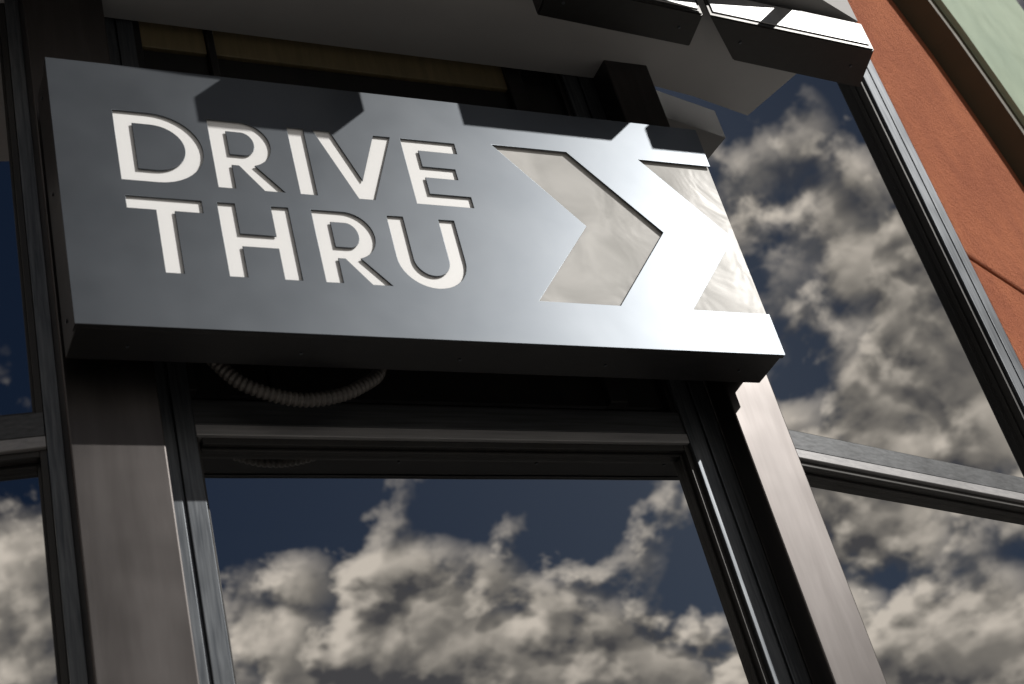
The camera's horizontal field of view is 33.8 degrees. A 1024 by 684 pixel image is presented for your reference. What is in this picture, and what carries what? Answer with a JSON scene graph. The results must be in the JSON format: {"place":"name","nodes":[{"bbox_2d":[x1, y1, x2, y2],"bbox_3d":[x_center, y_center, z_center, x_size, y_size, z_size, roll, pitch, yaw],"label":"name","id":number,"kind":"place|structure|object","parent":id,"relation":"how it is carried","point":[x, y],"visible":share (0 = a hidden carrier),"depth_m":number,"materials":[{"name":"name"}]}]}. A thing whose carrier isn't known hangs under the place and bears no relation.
{"place":"outdoors","nodes":[
{"label":"outdoors","id":0,"kind":"place"},
{"bbox_2d":[1016,0,1023,9],"label":"sky","id":1,"kind":"structure","parent":0,"point":[1021,2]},
{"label":"pavement","id":2,"kind":"structure","parent":0,"visible":0},
{"bbox_2d":[0,0,88,683],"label":"window frame","id":3,"kind":"object","parent":2,"relation":"on","point":[75,644],"visible":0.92,"depth_m":3.68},
{"bbox_2d":[0,15,45,433],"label":"bay glass","id":4,"kind":"object","parent":3,"relation":"attached to","point":[15,395],"visible":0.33,"depth_m":3.82,"materials":[{"name":"glass"}]},
{"bbox_2d":[0,412,46,444],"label":"bay rail cap","id":5,"kind":"object","parent":3,"relation":"attached to","point":[29,425],"visible":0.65,"depth_m":3.59,"materials":[{"name":"black metal"}]},
{"bbox_2d":[0,436,46,454],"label":"bay rail lip","id":6,"kind":"object","parent":3,"relation":"attached to","point":[21,445],"visible":0.49,"depth_m":3.56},
{"bbox_2d":[0,452,69,683],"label":"bay glass","id":7,"kind":"object","parent":3,"relation":"attached to","point":[27,655],"visible":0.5,"depth_m":3.42,"materials":[{"name":"glass"}]},
{"bbox_2d":[0,0,856,115],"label":"canopy","id":8,"kind":"object","parent":3,"relation":"attached to","point":[524,35],"visible":0.8,"depth_m":4.84,"materials":[{"name":"grey metal"}]},
{"bbox_2d":[533,0,702,45],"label":"light fixture","id":9,"kind":"object","parent":8,"relation":"attached to","point":[675,21],"visible":1,"depth_m":4.70,"materials":[{"name":"metal"}]},
{"bbox_2d":[703,0,873,86],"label":"light fixture","id":10,"kind":"object","parent":8,"relation":"attached to","point":[794,41],"visible":1,"depth_m":4.97,"materials":[{"name":"metal"}]},
{"bbox_2d":[18,0,198,683],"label":"column cladding","id":11,"kind":"structure","parent":2,"relation":"on","point":[136,623],"depth_m":3.50,"materials":[{"name":"grey metal"}]},
{"bbox_2d":[104,17,811,683],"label":"window frame","id":12,"kind":"object","parent":2,"relation":"on","point":[752,573],"visible":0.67,"depth_m":4.03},
{"bbox_2d":[207,363,385,407],"bbox_3d":[-0.492,0.071,3.885,0.470,0.207,0.063,3,-38,-26],"label":"flexible conduit","id":13,"kind":"object","parent":12,"relation":"attached to","point":[355,389],"visible":0.77,"depth_m":3.81,"materials":[{"name":"plastic"}]},
{"bbox_2d":[138,21,507,92],"bbox_3d":[-0.579,-1.028,4.901,1.080,0.675,0.018,3,-38,-26],"label":"transom panel","id":14,"kind":"object","parent":12,"relation":"attached to","point":[163,38],"visible":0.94,"depth_m":4.72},
{"bbox_2d":[132,20,627,408],"bbox_3d":[-0.433,-0.579,4.593,1.152,1.800,0.033,3,-38,-26],"label":"transom mullion","id":15,"kind":"object","parent":12,"relation":"attached to","point":[614,393],"visible":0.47,"depth_m":4.46},
{"bbox_2d":[143,50,662,410],"bbox_3d":[-0.369,-0.570,4.635,1.259,1.800,0.013,3,-38,-26],"label":"transom infill","id":16,"kind":"object","parent":12,"relation":"attached to","point":[450,388],"visible":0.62,"depth_m":4.30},
{"bbox_2d":[191,400,684,433],"bbox_3d":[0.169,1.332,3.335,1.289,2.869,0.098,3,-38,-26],"label":"bay rail cap","id":17,"kind":"object","parent":12,"relation":"attached to","point":[205,412],"visible":0.59,"depth_m":4.05,"materials":[{"name":"black metal"}]},
{"bbox_2d":[195,424,688,445],"bbox_3d":[-0.145,0.250,4.081,1.289,0.028,0.098,3,-38,-26],"label":"bay rail lip","id":18,"kind":"object","parent":12,"relation":"attached to","point":[341,433],"visible":0.5,"depth_m":4.02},
{"bbox_2d":[201,454,753,683],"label":"bay glass","id":19,"kind":"object","parent":12,"relation":"attached to","point":[396,570],"visible":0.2,"depth_m":3.86,"materials":[{"name":"clear glass"}]},
{"bbox_2d":[592,78,812,683],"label":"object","id":20,"kind":"object","parent":2,"relation":"on","point":[741,488],"depth_m":4.26,"materials":[{"name":"grey metal"}]},
{"bbox_2d":[594,60,886,683],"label":"column cladding","id":21,"kind":"structure","parent":2,"relation":"on","point":[831,634],"depth_m":4.20,"materials":[{"name":"grey metal"}]},
{"bbox_2d":[38,57,784,382],"bbox_3d":[-0.229,-0.265,4.166,1.783,0.782,0.170,3,-38,-26],"label":"drive thru sign","id":22,"kind":"object","parent":21,"relation":"attached to","point":[197,218],"visible":1,"depth_m":4.02,"materials":[{"name":"grey plastic"}]},
{"bbox_2d":[847,0,1023,368],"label":"stucco wall","id":23,"kind":"structure","parent":2,"relation":"on","point":[978,186],"depth_m":6.42,"materials":[{"name":"orange paint"}]},
{"bbox_2d":[862,60,1023,412],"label":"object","id":24,"kind":"object","parent":2,"relation":"on","point":[991,325],"depth_m":5.75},
{"bbox_2d":[655,74,1023,477],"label":"bay glass","id":25,"kind":"object","parent":24,"relation":"attached to","point":[879,349],"visible":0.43,"depth_m":5.26,"materials":[{"name":"glass"}]},
{"bbox_2d":[788,81,1023,518],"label":"bay gasket frame","id":26,"kind":"object","parent":24,"relation":"attached to","point":[986,355],"visible":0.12,"depth_m":5.43,"materials":[{"name":"black rubber"}]},
{"bbox_2d":[789,430,1023,493],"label":"bay rail cap","id":27,"kind":"object","parent":24,"relation":"attached to","point":[856,452],"visible":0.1,"depth_m":4.72,"materials":[{"name":"grey metal"}]},
{"bbox_2d":[796,449,1023,503],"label":"bay rail lip","id":28,"kind":"object","parent":24,"relation":"attached to","point":[878,470],"visible":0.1,"depth_m":4.68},
{"bbox_2d":[808,479,1023,683],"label":"bay glass","id":29,"kind":"object","parent":24,"relation":"attached to","point":[937,590],"depth_m":4.51,"materials":[{"name":"glass"}]},
{"bbox_3d":[-1.710,1.915,5.392,8.800,6.880,4.380,3,-38,-26],"label":"side wall","id":30,"kind":"object","parent":2,"relation":"on","visible":0},
{"bbox_2d":[892,0,1023,185],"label":"roof eave","id":31,"kind":"object","parent":30,"relation":"on","point":[976,48],"visible":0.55,"depth_m":7.11,"materials":[{"name":"paint"}]}
]}

